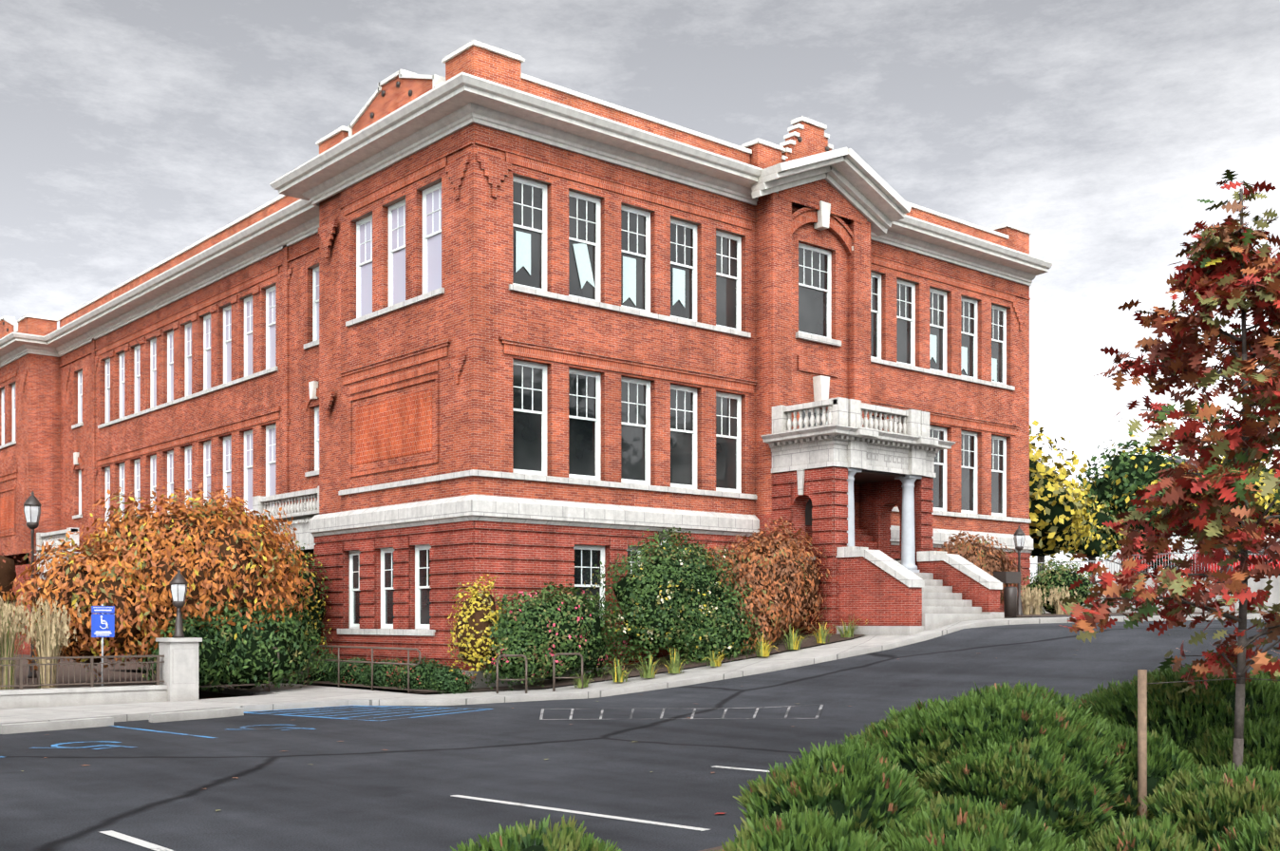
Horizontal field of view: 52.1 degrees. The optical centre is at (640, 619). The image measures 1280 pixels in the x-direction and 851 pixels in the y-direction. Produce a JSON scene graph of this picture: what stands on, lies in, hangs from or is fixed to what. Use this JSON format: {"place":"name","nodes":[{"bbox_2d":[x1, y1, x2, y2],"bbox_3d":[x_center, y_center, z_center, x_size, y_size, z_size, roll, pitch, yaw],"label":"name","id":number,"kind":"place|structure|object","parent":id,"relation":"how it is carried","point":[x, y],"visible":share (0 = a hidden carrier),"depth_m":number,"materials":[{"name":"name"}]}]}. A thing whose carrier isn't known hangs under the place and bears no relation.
{"place":"outdoors","nodes":[
{"label":"outdoors","id":0,"kind":"place"},
{"bbox_2d":[445,573,508,675],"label":"yellow shrub","id":1,"kind":"object","parent":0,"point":[479,611],"visible":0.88,"depth_m":27.53,"materials":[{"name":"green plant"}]},
{"bbox_2d":[0,614,1279,850],"bbox_3d":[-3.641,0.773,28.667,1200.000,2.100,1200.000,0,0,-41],"label":"ground","id":2,"kind":"structure","parent":0,"point":[336,781],"depth_m":17.14,"materials":[{"name":"grey asphalt"}]},
{"bbox_2d":[0,704,823,850],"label":"parking markings","id":3,"kind":"object","parent":2,"relation":"on","point":[138,841],"visible":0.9,"depth_m":18.63,"materials":[{"name":"white paint"}]},
{"bbox_2d":[20,700,851,813],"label":"fallen leaves","id":4,"kind":"object","parent":2,"relation":"on","point":[386,749],"visible":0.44,"depth_m":16.14,"materials":[{"name":"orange plant"}]},
{"bbox_2d":[0,122,1033,692],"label":"building","id":5,"kind":"structure","parent":2,"relation":"on","point":[410,396],"depth_m":33.22,"materials":[{"name":"brick"}]},
{"bbox_2d":[1,175,1006,629],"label":"window frames","id":6,"kind":"structure","parent":5,"relation":"attached to","point":[623,379],"depth_m":33.88,"materials":[{"name":"white wood"}]},
{"bbox_2d":[3,181,1003,623],"bbox_3d":[-11.740,-4.949,42.128,17.398,10.226,43.602,0,0,-68],"label":"window glass","id":7,"kind":"object","parent":6,"relation":"in","point":[526,271],"visible":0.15,"depth_m":32.83,"materials":[{"name":"black glass"}]},
{"bbox_2d":[0,39,1032,338],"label":"parapet","id":8,"kind":"structure","parent":5,"relation":"on","point":[805,137],"depth_m":33.79,"materials":[{"name":"brick"}]},
{"bbox_2d":[0,72,1053,368],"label":"cornice","id":9,"kind":"structure","parent":5,"relation":"attached to","point":[441,110],"depth_m":33.01,"materials":[{"name":"white paint"}]},
{"bbox_2d":[658,527,672,545],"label":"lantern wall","id":10,"kind":"structure","parent":5,"relation":"attached to","point":[660,535],"depth_m":31.94,"materials":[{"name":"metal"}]},
{"bbox_2d":[751,147,911,236],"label":"pediment","id":11,"kind":"structure","parent":5,"relation":"attached to","point":[849,183],"depth_m":35.14,"materials":[{"name":"brick"}]},
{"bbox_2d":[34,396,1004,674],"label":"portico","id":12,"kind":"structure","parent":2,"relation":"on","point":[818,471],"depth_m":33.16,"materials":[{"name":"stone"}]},
{"bbox_2d":[0,575,1279,850],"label":"sidewalks","id":13,"kind":"structure","parent":2,"relation":"on","point":[84,716],"depth_m":28.39,"materials":[{"name":"concrete"}]},
{"bbox_2d":[23,490,41,677],"bbox_3d":[-14.905,-0.879,32.105,0.414,4.604,0.414,0,0,-41],"label":"garden lamp post","id":14,"kind":"object","parent":13,"relation":"on","point":[32,504],"visible":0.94,"depth_m":32.03,"materials":[{"name":"metal"}]},
{"bbox_2d":[0,637,202,708],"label":"planter wall","id":15,"kind":"structure","parent":13,"relation":"on","point":[178,671],"depth_m":26.62,"materials":[{"name":"white concrete"}]},
{"bbox_2d":[0,654,164,689],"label":"metal fence","id":16,"kind":"object","parent":15,"relation":"on","point":[91,683],"visible":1,"depth_m":25.90,"materials":[{"name":"black metal"}]},
{"bbox_2d":[169,567,188,638],"bbox_3d":[-9.570,-0.352,27.157,0.360,1.450,0.360,0,0,-41],"label":"lamp","id":17,"kind":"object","parent":15,"relation":"on","point":[178,582],"depth_m":27.08,"materials":[{"name":"metal"}]},
{"bbox_2d":[91,603,114,686],"bbox_3d":[-10.942,0.568,26.652,0.460,1.770,0.081,0,0,-41],"label":"accessible parking sign","id":18,"kind":"object","parent":13,"relation":"on","point":[103,625],"visible":0.98,"depth_m":26.64,"materials":[{"name":"metal"}]},
{"bbox_2d":[0,482,315,679],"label":"bush","id":19,"kind":"object","parent":13,"relation":"on","point":[129,567],"visible":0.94,"depth_m":28.41,"materials":[{"name":"orange plant"}]},
{"bbox_2d":[149,646,279,691],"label":"ramp handrail","id":20,"kind":"structure","parent":13,"relation":"on","point":[275,648],"depth_m":29.00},
{"bbox_2d":[137,594,337,692],"bbox_3d":[-8.966,0.480,29.208,4.606,2.271,2.755,0,0,-41],"label":"bush","id":21,"kind":"object","parent":13,"relation":"on","point":[245,656],"visible":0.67,"depth_m":28.63,"materials":[{"name":"green plant"}]},
{"bbox_2d":[280,525,334,667],"bbox_3d":[-8.877,-0.563,33.819,2.050,3.766,2.855,0,0,-41],"label":"shrub","id":22,"kind":"object","parent":13,"relation":"on","point":[317,610],"depth_m":33.20,"materials":[{"name":"green plant"}]},
{"bbox_2d":[306,644,420,693],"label":"ramp handrail","id":23,"kind":"structure","parent":13,"relation":"on","point":[381,648],"depth_m":28.93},
{"bbox_2d":[297,653,477,694],"bbox_3d":[-6.056,1.186,30.300,1.330,0.795,7.548,0,0,-41],"label":"low shrub","id":24,"kind":"object","parent":13,"relation":"on","point":[426,675],"visible":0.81,"depth_m":29.03,"materials":[{"name":"green plant"}]},
{"bbox_2d":[496,654,527,693],"bbox_3d":[-2.657,1.121,27.140,0.646,0.804,0.048,0,0,-11],"label":"bike rack","id":25,"kind":"object","parent":13,"relation":"on","point":[508,655],"visible":0.98,"depth_m":27.12,"materials":[{"name":"grey metal"}]},
{"bbox_2d":[450,813,621,850],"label":"shrub","id":26,"kind":"object","parent":13,"relation":"on","point":[570,837],"visible":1,"depth_m":6.31,"materials":[{"name":"green plant"}]},
{"bbox_2d":[0,584,1077,689],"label":"ornamental grasses","id":27,"kind":"object","parent":13,"relation":"on","point":[48,634],"visible":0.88,"depth_m":25.93,"materials":[{"name":"beige plant"}]},
{"bbox_2d":[472,579,635,690],"bbox_3d":[-1.827,0.310,28.991,4.521,2.396,1.905,0,0,-41],"label":"bush","id":28,"kind":"object","parent":13,"relation":"on","point":[539,632],"visible":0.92,"depth_m":28.27,"materials":[{"name":"green plant"}]},
{"bbox_2d":[552,652,583,691],"bbox_3d":[-1.519,1.101,27.657,0.646,0.804,0.048,0,0,-11],"label":"bike rack","id":29,"kind":"object","parent":13,"relation":"on","point":[554,666],"visible":0.98,"depth_m":27.62,"materials":[{"name":"grey metal"}]},
{"bbox_2d":[583,527,769,663],"bbox_3d":[0.979,-0.574,30.763,5.260,3.255,2.753,0,0,-41],"label":"tall green shrub","id":30,"kind":"object","parent":13,"relation":"on","point":[668,595],"visible":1,"depth_m":29.99,"materials":[{"name":"green plant"}]},
{"bbox_2d":[568,619,868,687],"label":"strappy plants","id":31,"kind":"object","parent":13,"relation":"on","point":[765,650],"visible":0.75,"depth_m":29.42,"materials":[{"name":"yellow plant"}]},
{"bbox_2d":[703,515,833,654],"bbox_3d":[3.217,-0.846,32.296,4.573,3.448,2.432,0,0,-41],"label":"bush","id":32,"kind":"object","parent":13,"relation":"on","point":[782,578],"visible":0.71,"depth_m":31.52,"materials":[{"name":"orange plant"}]},
{"bbox_2d":[733,733,933,846],"bbox_3d":[1.192,1.199,7.782,1.185,1.008,1.660,0,0,19],"label":"shrub","id":33,"kind":"object","parent":13,"relation":"on","point":[868,787],"visible":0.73,"depth_m":7.38,"materials":[{"name":"green plant"}]},
{"bbox_2d":[935,529,1025,603],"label":"brown shrub","id":34,"kind":"object","parent":13,"relation":"on","point":[982,556],"visible":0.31,"depth_m":37.46,"materials":[{"name":"orange plant"}]},
{"bbox_2d":[993,571,1020,617],"bbox_3d":[9.682,-0.664,34.625,0.684,1.225,1.518,0,0,21],"label":"trash can","id":35,"kind":"object","parent":13,"relation":"on","point":[1009,599],"visible":0.98,"depth_m":33.96,"materials":[{"name":"metal"}]},
{"bbox_2d":[1013,524,1025,615],"bbox_3d":[10.750,-1.400,37.084,0.324,2.597,0.324,0,0,-41],"label":"lamp post","id":36,"kind":"object","parent":13,"relation":"on","point":[1019,535],"visible":0.94,"depth_m":37.03,"materials":[{"name":"metal"}]},
{"bbox_2d":[1016,558,1103,614],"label":"shrub","id":37,"kind":"object","parent":13,"relation":"on","point":[1060,575],"visible":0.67,"depth_m":40.05,"materials":[{"name":"green plant"}]},
{"bbox_2d":[1036,481,1093,581],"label":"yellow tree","id":38,"kind":"object","parent":13,"relation":"on","point":[1040,559],"depth_m":69.86,"materials":[{"name":"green plant"}]},
{"bbox_2d":[1059,494,1130,583],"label":"green tree","id":39,"kind":"object","parent":13,"relation":"on","point":[1104,541],"visible":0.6,"depth_m":61.36,"materials":[{"name":"green plant"}]},
{"bbox_2d":[1073,430,1188,575],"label":"green tree","id":40,"kind":"object","parent":13,"relation":"on","point":[1122,480],"visible":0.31,"depth_m":76.98,"materials":[{"name":"green plant"}]},
{"bbox_2d":[1030,548,1275,584],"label":"fence wall","id":41,"kind":"structure","parent":13,"relation":"on","point":[1168,554],"depth_m":55.68,"materials":[{"name":"metal"}]},
{"bbox_2d":[1131,759,1279,850],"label":"shrub","id":42,"kind":"object","parent":13,"relation":"on","point":[1231,808],"visible":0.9,"depth_m":7.37,"materials":[{"name":"green plant"}]},
{"bbox_2d":[1137,669,1279,821],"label":"tree stakes","id":43,"kind":"object","parent":13,"relation":"on","point":[1142,683],"visible":0.71,"depth_m":9.21,"materials":[{"name":"wood"}]},
{"bbox_2d":[1162,432,1279,543],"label":"green tree","id":44,"kind":"object","parent":13,"relation":"on","point":[1264,501],"visible":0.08,"depth_m":65.71,"materials":[{"name":"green plant"}]},
{"bbox_2d":[711,791,1220,850],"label":"shrubs","id":45,"kind":"object","parent":2,"relation":"on","point":[941,824],"visible":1,"depth_m":6.21,"materials":[{"name":"green plant"}]},
{"bbox_2d":[836,679,1203,847],"bbox_3d":[2.616,1.078,9.757,2.571,1.250,2.570,0,0,-41],"label":"shrub","id":46,"kind":"object","parent":2,"relation":"on","point":[1066,764],"visible":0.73,"depth_m":9.16,"materials":[{"name":"green plant"}]},
{"bbox_2d":[1029,420,1097,561],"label":"yellow tree","id":47,"kind":"object","parent":2,"relation":"on","point":[1055,512],"visible":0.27,"depth_m":45.52,"materials":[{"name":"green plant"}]},
{"bbox_2d":[1058,169,1279,770],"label":"young oak tree","id":48,"kind":"object","parent":2,"relation":"on","point":[1214,253],"depth_m":9.38,"materials":[{"name":"red plant"}]},
{"bbox_2d":[1072,663,1279,777],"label":"shrub","id":49,"kind":"object","parent":2,"relation":"on","point":[1197,720],"visible":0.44,"depth_m":10.60,"materials":[{"name":"green plant"}]},
{"bbox_2d":[1249,668,1279,683],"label":"conifer globe shrub","id":50,"kind":"object","parent":2,"relation":"on","point":[1266,673],"visible":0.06,"depth_m":12.92,"materials":[{"name":"green plant"}]},
{"bbox_2d":[0,0,1279,583],"label":"sky","id":51,"kind":"structure","parent":0,"point":[133,132],"materials":[{"name":"grey"}]},
{"bbox_2d":[1116,529,1177,579],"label":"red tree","id":52,"kind":"object","parent":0,"point":[1154,564],"visible":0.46,"depth_m":65.53,"materials":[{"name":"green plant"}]},
{"bbox_2d":[1105,456,1279,579],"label":"white house","id":53,"kind":"structure","parent":0,"point":[1186,545],"depth_m":89.37,"materials":[{"name":"paint"}]},
{"bbox_2d":[1189,544,1279,575],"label":"fence","id":54,"kind":"object","parent":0,"point":[1195,567],"visible":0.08,"depth_m":54.34,"materials":[{"name":"white metal"}]},
{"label":"green garden shrub","id":55,"kind":"object","parent":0,"visible":0},
{"bbox_2d":[0,529,37,613],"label":"shrub","id":56,"kind":"object","parent":55,"relation":"attached to","point":[8,574],"visible":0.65,"depth_m":28.86,"materials":[{"name":"orange plant"}]}
]}

